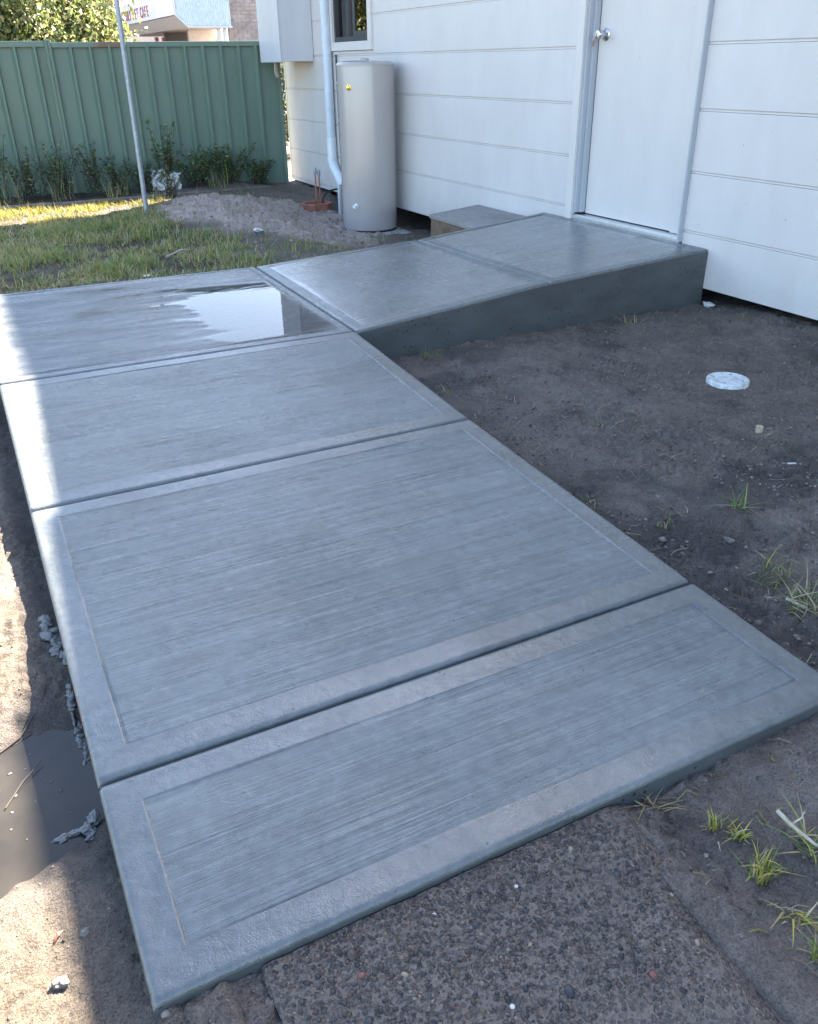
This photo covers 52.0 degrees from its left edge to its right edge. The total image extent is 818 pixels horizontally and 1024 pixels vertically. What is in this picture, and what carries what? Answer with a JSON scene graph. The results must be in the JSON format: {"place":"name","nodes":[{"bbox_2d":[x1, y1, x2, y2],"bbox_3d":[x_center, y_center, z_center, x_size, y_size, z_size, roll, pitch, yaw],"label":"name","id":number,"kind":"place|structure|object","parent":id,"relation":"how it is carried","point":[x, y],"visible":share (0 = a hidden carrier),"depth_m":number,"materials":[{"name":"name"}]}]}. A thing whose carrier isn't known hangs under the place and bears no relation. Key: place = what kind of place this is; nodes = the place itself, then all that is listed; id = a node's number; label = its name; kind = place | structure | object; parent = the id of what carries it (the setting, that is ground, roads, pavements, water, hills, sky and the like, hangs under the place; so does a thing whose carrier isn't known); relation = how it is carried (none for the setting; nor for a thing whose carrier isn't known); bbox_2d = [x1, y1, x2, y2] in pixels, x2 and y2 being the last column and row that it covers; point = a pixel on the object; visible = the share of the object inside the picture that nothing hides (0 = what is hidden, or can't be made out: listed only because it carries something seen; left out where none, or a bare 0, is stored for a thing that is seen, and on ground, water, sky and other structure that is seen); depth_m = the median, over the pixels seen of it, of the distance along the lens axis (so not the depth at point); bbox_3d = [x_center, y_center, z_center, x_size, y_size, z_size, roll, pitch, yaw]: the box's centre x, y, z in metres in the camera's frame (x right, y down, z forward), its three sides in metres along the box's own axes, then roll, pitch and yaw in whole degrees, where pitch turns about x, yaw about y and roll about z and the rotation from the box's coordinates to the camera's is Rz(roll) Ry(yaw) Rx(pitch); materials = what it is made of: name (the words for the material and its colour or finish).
{"place":"outdoors","nodes":[
{"label":"outdoors","id":0,"kind":"place"},
{"bbox_2d":[0,174,37,204],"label":"tall grass","id":1,"kind":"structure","parent":0,"point":[20,200],"depth_m":8.33,"materials":[{"name":"green plant"}]},
{"bbox_2d":[0,190,367,293],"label":"grass","id":2,"kind":"structure","parent":0,"point":[57,231],"depth_m":5.97,"materials":[{"name":"green plant"}]},
{"bbox_2d":[207,163,227,187],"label":"tall grass","id":3,"kind":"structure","parent":0,"point":[217,179],"depth_m":9.20,"materials":[{"name":"green plant"}]},
{"bbox_2d":[0,212,817,1020],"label":"concrete path","id":4,"kind":"structure","parent":0,"point":[354,622],"depth_m":2.10,"materials":[{"name":"grey concrete"}]},
{"bbox_2d":[0,106,817,1023],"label":"ground","id":5,"kind":"structure","parent":0,"point":[26,982],"depth_m":2.56,"materials":[{"name":"soil"}]},
{"bbox_2d":[0,132,6,202],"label":"weed","id":6,"kind":"object","parent":5,"relation":"on","point":[3,160],"visible":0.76,"depth_m":8.35,"materials":[{"name":"green plant"}]},
{"bbox_2d":[0,678,46,752],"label":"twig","id":7,"kind":"object","parent":5,"relation":"on","point":[1,751],"visible":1,"depth_m":1.87,"materials":[{"name":"brown wood"}]},
{"bbox_2d":[1,202,52,211],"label":"timber sleeper","id":8,"kind":"object","parent":5,"relation":"on","point":[29,206],"visible":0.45,"depth_m":8.18,"materials":[{"name":"wood"}]},
{"bbox_2d":[0,145,60,201],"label":"weed","id":9,"kind":"object","parent":5,"relation":"on","point":[26,174],"visible":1,"depth_m":8.48,"materials":[{"name":"green plant"}]},
{"bbox_2d":[17,140,84,201],"bbox_3d":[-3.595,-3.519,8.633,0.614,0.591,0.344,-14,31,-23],"label":"weed","id":10,"kind":"object","parent":5,"relation":"on","point":[59,175],"visible":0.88,"depth_m":8.62,"materials":[{"name":"green plant"}]},
{"bbox_2d":[0,729,104,898],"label":"muddy puddle","id":11,"kind":"object","parent":5,"relation":"on","point":[41,818],"visible":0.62,"depth_m":1.71,"materials":[{"name":"liquid"}]},
{"bbox_2d":[5,760,41,808],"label":"twig","id":12,"kind":"object","parent":11,"relation":"on","point":[21,784],"visible":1,"depth_m":1.74,"materials":[{"name":"beige wood"}]},
{"bbox_2d":[8,753,81,839],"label":"foam flecks","id":13,"kind":"object","parent":11,"relation":"on","point":[60,790],"visible":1,"depth_m":1.73,"materials":[{"name":"white"}]},
{"bbox_2d":[51,828,81,843],"bbox_3d":[-0.662,0.629,1.625,0.060,0.014,0.021,-14,31,-23],"label":"cement lump","id":14,"kind":"object","parent":11,"relation":"on","point":[62,838],"visible":1,"depth_m":1.62,"materials":[{"name":"grey concrete"}]},
{"bbox_2d":[65,683,90,783],"bbox_3d":[-0.724,0.492,1.844,0.031,0.073,0.321,-14,31,-23],"label":"cement scum","id":15,"kind":"object","parent":11,"relation":"on","point":[71,705],"visible":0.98,"depth_m":1.89,"materials":[{"name":"grey concrete"}]},
{"bbox_2d":[38,615,66,664],"bbox_3d":[-0.877,0.317,2.084,0.061,0.040,0.209,-23,35,-35],"label":"cement spill","id":16,"kind":"object","parent":5,"relation":"on","point":[51,636],"visible":0.77,"depth_m":2.09,"materials":[{"name":"grey concrete"}]},
{"bbox_2d":[51,975,68,989],"bbox_3d":[-0.552,0.745,1.329,0.027,0.014,0.022,-14,31,-23],"label":"stone","id":17,"kind":"object","parent":5,"relation":"on","point":[59,982],"visible":1,"depth_m":1.32,"materials":[{"name":"white stone"}]},
{"bbox_2d":[0,0,147,165],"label":"bushy tree","id":18,"kind":"object","parent":5,"relation":"on","point":[30,20],"visible":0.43,"depth_m":10.53,"materials":[{"name":"green plant"}]},
{"bbox_2d":[0,442,149,1023],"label":"sand crumbs","id":19,"kind":"object","parent":5,"relation":"on","point":[63,939],"visible":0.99,"depth_m":1.50,"materials":[{"name":"beige sand"}]},
{"bbox_2d":[79,926,89,936],"bbox_3d":[-0.544,0.706,1.410,0.017,0.012,0.018,-2,28,-2],"label":"stone","id":20,"kind":"object","parent":5,"relation":"on","point":[85,931],"visible":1,"depth_m":1.41,"materials":[{"name":"white stone"}]},
{"bbox_2d":[72,141,105,195],"bbox_3d":[-3.293,-3.575,8.745,0.258,0.562,0.301,12,31,23],"label":"weed","id":21,"kind":"object","parent":5,"relation":"on","point":[93,175],"visible":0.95,"depth_m":8.72,"materials":[{"name":"green plant"}]},
{"bbox_2d":[79,809,101,840],"bbox_3d":[-0.623,0.613,1.641,0.045,0.025,0.068,-14,31,-23],"label":"cement lump","id":22,"kind":"object","parent":5,"relation":"on","point":[88,828],"visible":1,"depth_m":1.64,"materials":[{"name":"grey concrete"}]},
{"bbox_2d":[90,154,136,197],"bbox_3d":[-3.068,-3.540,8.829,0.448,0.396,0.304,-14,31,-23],"label":"weed","id":23,"kind":"object","parent":5,"relation":"on","point":[117,176],"visible":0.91,"depth_m":8.83,"materials":[{"name":"green plant"}]},
{"bbox_2d":[114,0,148,212],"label":"steel pole","id":24,"kind":"object","parent":5,"relation":"on","point":[130,97],"visible":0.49,"depth_m":6.99,"materials":[{"name":"silver metal"}]},
{"bbox_2d":[52,0,216,41],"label":"tiled house","id":25,"kind":"structure","parent":5,"relation":"on","point":[141,39],"depth_m":38.41,"materials":[{"name":"tile"}]},
{"bbox_2d":[123,160,163,193],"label":"weed","id":26,"kind":"object","parent":5,"relation":"on","point":[146,171],"visible":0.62,"depth_m":8.90,"materials":[{"name":"green plant"}]},
{"bbox_2d":[0,39,288,198],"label":"metal fence","id":27,"kind":"object","parent":5,"relation":"on","point":[209,94],"visible":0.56,"depth_m":8.86,"materials":[{"name":"green metal"}]},
{"bbox_2d":[54,185,269,208],"bbox_3d":[-2.534,-3.294,8.870,2.315,0.145,0.075,-17,32,-28],"label":"timber sleeper","id":28,"kind":"object","parent":5,"relation":"on","point":[126,199],"visible":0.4,"depth_m":8.62,"materials":[{"name":"wood"}]},
{"bbox_2d":[146,118,182,190],"bbox_3d":[-2.586,-3.804,8.934,0.335,0.714,0.245,-20,33,-31],"label":"weed","id":29,"kind":"object","parent":5,"relation":"on","point":[167,147],"visible":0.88,"depth_m":8.90,"materials":[{"name":"green plant"}]},
{"bbox_2d":[151,181,178,199],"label":"tall grass","id":30,"kind":"structure","parent":5,"relation":"on","point":[163,191],"depth_m":8.57,"materials":[{"name":"green plant"}]},
{"bbox_2d":[150,169,181,190],"bbox_3d":[-2.611,-3.577,9.015,0.339,0.224,0.187,-14,31,-23],"label":"plastic sheet","id":31,"kind":"object","parent":5,"relation":"on","point":[157,177],"visible":0.62,"depth_m":8.98,"materials":[{"name":"white plastic"}]},
{"bbox_2d":[160,164,183,198],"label":"weed","id":32,"kind":"object","parent":5,"relation":"on","point":[169,186],"visible":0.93,"depth_m":8.49,"materials":[{"name":"green plant"}]},
{"bbox_2d":[165,249,189,257],"bbox_3d":[-1.535,-1.735,5.598,0.023,0.032,0.258,12,31,22],"label":"stick","id":33,"kind":"object","parent":5,"relation":"on","point":[171,254],"visible":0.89,"depth_m":5.56,"materials":[{"name":"beige wood"}]},
{"bbox_2d":[164,145,226,186],"bbox_3d":[-2.273,-3.765,9.140,0.713,0.425,0.374,-14,31,-23],"label":"weed","id":34,"kind":"object","parent":5,"relation":"on","point":[200,174],"visible":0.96,"depth_m":9.15,"materials":[{"name":"green plant"}]},
{"bbox_2d":[121,0,285,97],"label":"shop","id":35,"kind":"structure","parent":5,"relation":"on","point":[184,20],"depth_m":29.66,"materials":[{"name":"white paint"}]},
{"bbox_2d":[163,33,187,40],"bbox_3d":[-8.876,-17.794,33.637,1.540,2.460,0.100,-14,31,-23],"label":"shop window","id":36,"kind":"structure","parent":35,"relation":"in","point":[169,36],"depth_m":32.96,"materials":[{"name":"brown glass"}]},
{"bbox_2d":[161,988,274,1023],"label":"corner crumbs","id":37,"kind":"object","parent":5,"relation":"on","point":[165,1013],"visible":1,"depth_m":1.26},
{"bbox_2d":[197,142,256,183],"bbox_3d":[-2.011,-3.875,9.309,0.422,0.430,0.626,20,35,34],"label":"weed","id":38,"kind":"object","parent":5,"relation":"on","point":[230,167],"visible":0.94,"depth_m":9.28,"materials":[{"name":"green plant"}]},
{"bbox_2d":[124,192,390,248],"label":"pile crumbs","id":39,"kind":"object","parent":5,"relation":"on","point":[339,234],"visible":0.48,"depth_m":7.17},
{"bbox_2d":[243,157,275,184],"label":"weed","id":40,"kind":"object","parent":5,"relation":"on","point":[257,173],"visible":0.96,"depth_m":9.40,"materials":[{"name":"green plant"}]},
{"bbox_2d":[132,182,427,265],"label":"sparse grass","id":41,"kind":"structure","parent":5,"relation":"on","point":[259,216],"depth_m":7.17,"materials":[{"name":"green plant"}]},
{"bbox_2d":[280,62,289,148],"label":"garden shrub","id":42,"kind":"object","parent":5,"relation":"on","point":[284,102],"visible":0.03,"depth_m":12.18,"materials":[{"name":"green plant"}]},
{"bbox_2d":[313,168,317,203],"bbox_3d":[-0.928,-3.219,8.379,0.036,0.405,0.036,-14,31,-23],"label":"copper pipe","id":43,"kind":"object","parent":5,"relation":"on","point":[314,171],"visible":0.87,"depth_m":8.35,"materials":[{"name":"metal"}]},
{"bbox_2d":[300,200,332,211],"bbox_3d":[-0.935,-3.062,8.457,0.305,0.115,0.305,-14,31,-23],"label":"riser pit","id":44,"kind":"object","parent":5,"relation":"on","point":[310,206],"visible":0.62,"depth_m":8.34,"materials":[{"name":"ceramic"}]},
{"bbox_2d":[317,170,320,203],"bbox_3d":[-0.892,-3.219,8.399,0.036,0.385,0.036,-14,31,-23],"label":"copper pipe","id":45,"kind":"object","parent":5,"relation":"on","point":[318,172],"visible":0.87,"depth_m":8.36,"materials":[{"name":"metal"}]},
{"bbox_2d":[322,188,336,202],"bbox_3d":[-0.770,-3.205,8.533,0.028,0.157,0.339,22,36,36],"label":"black hose","id":46,"kind":"object","parent":5,"relation":"on","point":[327,191],"visible":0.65,"depth_m":8.45,"materials":[{"name":"rubber"}]},
{"bbox_2d":[337,183,342,213],"bbox_3d":[-0.662,-3.055,8.219,0.062,0.310,0.050,-14,31,-23],"label":"pipe cover","id":47,"kind":"object","parent":5,"relation":"on","point":[340,200],"visible":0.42,"depth_m":8.19,"materials":[{"name":"paint"}]},
{"bbox_2d":[359,232,389,243],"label":"grass tuft","id":48,"kind":"object","parent":5,"relation":"on","point":[379,238],"visible":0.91,"depth_m":7.00,"materials":[{"name":"green plant"}]},
{"bbox_2d":[373,227,409,235],"bbox_3d":[-0.382,-2.529,7.649,0.610,0.095,0.699,-14,31,-23],"label":"heater pad","id":49,"kind":"object","parent":5,"relation":"on","point":[401,231],"visible":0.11,"depth_m":7.48,"materials":[{"name":"concrete"}]},
{"bbox_2d":[336,58,396,232],"bbox_3d":[-0.360,-3.186,7.325,0.489,1.368,0.489,-14,31,-23],"label":"water heater","id":50,"kind":"object","parent":49,"relation":"on","point":[366,100],"visible":1,"depth_m":7.14,"materials":[{"name":"grey metal"}]},
{"bbox_2d":[413,345,446,360],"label":"grass tuft","id":51,"kind":"object","parent":5,"relation":"on","point":[429,354],"visible":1,"depth_m":3.95,"materials":[{"name":"green plant"}]},
{"bbox_2d":[429,205,524,236],"bbox_3d":[0.487,-1.957,6.141,0.552,0.411,0.848,-14,31,-23],"label":"concrete step","id":52,"kind":"object","parent":5,"relation":"on","point":[450,221],"visible":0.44,"depth_m":6.00,"materials":[{"name":"concrete"}]},
{"bbox_2d":[283,0,817,319],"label":"house","id":53,"kind":"structure","parent":5,"relation":"on","point":[692,122],"depth_m":5.07,"materials":[{"name":"white paint"}]},
{"bbox_2d":[256,0,313,76],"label":"meter box","id":54,"kind":"object","parent":53,"relation":"attached to","point":[285,30],"visible":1,"depth_m":8.45,"materials":[{"name":"paint"}]},
{"bbox_2d":[256,0,281,62],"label":"box door","id":55,"kind":"structure","parent":54,"relation":"in","point":[267,10],"depth_m":8.55,"materials":[{"name":"paint"}]},
{"bbox_2d":[319,0,341,183],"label":"downpipe","id":56,"kind":"object","parent":53,"relation":"attached to","point":[332,161],"visible":0.86,"depth_m":8.30,"materials":[{"name":"plastic"}]},
{"bbox_2d":[335,55,340,164],"bbox_3d":[-0.653,-3.806,8.317,0.026,1.278,0.222,-14,31,-23],"label":"conduit","id":57,"kind":"object","parent":53,"relation":"attached to","point":[337,99],"visible":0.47,"depth_m":8.25,"materials":[{"name":"metal"}]},
{"bbox_2d":[328,0,372,50],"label":"window","id":58,"kind":"structure","parent":53,"relation":"in","point":[351,21],"depth_m":7.76,"materials":[{"name":"white paint"}]},
{"bbox_2d":[585,0,698,230],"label":"door","id":59,"kind":"structure","parent":53,"relation":"in","point":[645,51],"depth_m":4.90,"materials":[{"name":"white paint"}]},
{"bbox_2d":[400,305,817,671],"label":"soil crumbs","id":60,"kind":"object","parent":5,"relation":"on","point":[745,547],"visible":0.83,"depth_m":3.23,"materials":[{"name":"brown soil"}]},
{"bbox_2d":[409,309,815,663],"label":"straw litter","id":61,"kind":"object","parent":5,"relation":"on","point":[661,454],"visible":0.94,"depth_m":3.15,"materials":[{"name":"beige plant"}]},
{"bbox_2d":[620,315,642,323],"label":"grass tuft","id":62,"kind":"object","parent":5,"relation":"on","point":[628,321],"visible":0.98,"depth_m":4.40,"materials":[{"name":"green plant"}]},
{"bbox_2d":[480,423,815,665],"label":"path edge clods","id":63,"kind":"object","parent":5,"relation":"on","point":[756,623],"visible":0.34,"depth_m":2.41,"materials":[{"name":"brown soil"}]},
{"bbox_2d":[620,788,688,822],"bbox_3d":[0.470,0.564,1.612,0.190,0.062,0.134,23,37,37],"label":"grass tuft","id":64,"kind":"object","parent":5,"relation":"on","point":[647,799],"visible":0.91,"depth_m":1.62,"materials":[{"name":"beige plant"}]},
{"bbox_2d":[656,516,674,530],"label":"grass tuft","id":65,"kind":"object","parent":5,"relation":"on","point":[657,524],"visible":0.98,"depth_m":2.56,"materials":[{"name":"green plant"}]},
{"bbox_2d":[693,774,707,787],"bbox_3d":[0.585,0.540,1.679,0.024,0.011,0.039,20,35,34],"label":"stone","id":66,"kind":"object","parent":5,"relation":"on","point":[699,778],"visible":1,"depth_m":1.68,"materials":[{"name":"grey stone"}]},
{"bbox_2d":[703,301,714,307],"bbox_3d":[1.660,-1.151,4.663,0.054,0.032,0.084,-14,31,-23],"label":"plaster scrap","id":67,"kind":"object","parent":5,"relation":"on","point":[708,304],"visible":1,"depth_m":4.65,"materials":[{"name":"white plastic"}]},
{"bbox_2d":[700,806,732,851],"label":"grass tuft","id":68,"kind":"object","parent":5,"relation":"on","point":[714,823],"visible":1,"depth_m":1.56,"materials":[{"name":"green plant"}]},
{"bbox_2d":[706,372,749,389],"bbox_3d":[1.368,-0.547,3.612,0.178,0.060,0.178,-14,31,-23],"label":"drain cover","id":69,"kind":"object","parent":5,"relation":"on","point":[728,380],"visible":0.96,"depth_m":3.58,"materials":[{"name":"plastic"}]},
{"bbox_2d":[723,536,734,543],"bbox_3d":[0.936,0.082,2.457,0.025,0.016,0.035,-5,28,-7],"label":"stone","id":70,"kind":"object","parent":5,"relation":"on","point":[728,540],"visible":1,"depth_m":2.45,"materials":[{"name":"grey stone"}]},
{"bbox_2d":[647,729,817,995],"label":"mud crumbs","id":71,"kind":"object","parent":5,"relation":"on","point":[706,855],"visible":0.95,"depth_m":1.51,"materials":[{"name":"brown soil"}]},
{"bbox_2d":[722,820,753,843],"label":"grass tuft","id":72,"kind":"object","parent":5,"relation":"on","point":[738,834],"visible":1,"depth_m":1.53,"materials":[{"name":"green plant"}]},
{"bbox_2d":[660,729,817,975],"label":"root litter","id":73,"kind":"object","parent":5,"relation":"on","point":[759,855],"visible":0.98,"depth_m":1.52,"materials":[{"name":"brown plant"}]},
{"bbox_2d":[719,482,784,514],"bbox_3d":[1.031,-0.031,2.589,0.176,0.085,0.184,-14,31,-23],"label":"grass tuft","id":74,"kind":"object","parent":5,"relation":"on","point":[734,503],"visible":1,"depth_m":2.62,"materials":[{"name":"green plant"}]},
{"bbox_2d":[755,425,763,432],"bbox_3d":[1.308,-0.308,3.135,0.027,0.032,0.027,-14,31,-23],"label":"cork","id":75,"kind":"object","parent":5,"relation":"on","point":[759,428],"visible":0.96,"depth_m":3.12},
{"bbox_2d":[727,840,801,884],"bbox_3d":[0.634,0.611,1.477,0.111,0.065,0.088,-3,28,-5],"label":"grass tuft","id":76,"kind":"object","parent":5,"relation":"on","point":[766,876],"visible":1,"depth_m":1.47,"materials":[{"name":"green plant"}]},
{"bbox_2d":[744,544,806,592],"bbox_3d":[0.991,0.154,2.303,0.162,0.118,0.212,-3,28,-4],"label":"grass tuft","id":77,"kind":"object","parent":5,"relation":"on","point":[778,573],"visible":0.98,"depth_m":2.31,"materials":[{"name":"plant"}]},
{"bbox_2d":[754,789,817,864],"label":"grass tuft","id":78,"kind":"object","parent":5,"relation":"on","point":[810,851],"visible":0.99,"depth_m":1.50,"materials":[{"name":"green plant"}]},
{"bbox_2d":[757,565,817,621],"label":"grass tuft","id":79,"kind":"object","parent":5,"relation":"on","point":[802,601],"visible":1,"depth_m":2.19,"materials":[{"name":"green plant"}]},
{"bbox_2d":[762,899,817,940],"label":"grass tuft","id":80,"kind":"object","parent":5,"relation":"on","point":[799,917],"visible":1,"depth_m":1.39,"materials":[{"name":"green plant"}]},
{"bbox_2d":[785,597,807,607],"bbox_3d":[1.006,0.237,2.179,0.056,0.025,0.009,10,30,19],"label":"stick","id":81,"kind":"object","parent":5,"relation":"on","point":[794,602],"visible":0.78,"depth_m":2.18,"materials":[{"name":"wood"}]},
{"bbox_2d":[776,809,817,846],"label":"stick","id":82,"kind":"object","parent":5,"relation":"on","point":[799,831],"visible":0.98,"depth_m":1.53,"materials":[{"name":"grey wood"}]},
{"bbox_2d":[801,929,817,962],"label":"grass tuft","id":83,"kind":"object","parent":5,"relation":"on","point":[814,946],"visible":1,"depth_m":1.32,"materials":[{"name":"green plant"}]},
{"bbox_2d":[261,805,786,1023],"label":"aggregate path","id":84,"kind":"structure","parent":0,"point":[589,919],"depth_m":1.33,"materials":[{"name":"grey concrete"}]}
]}

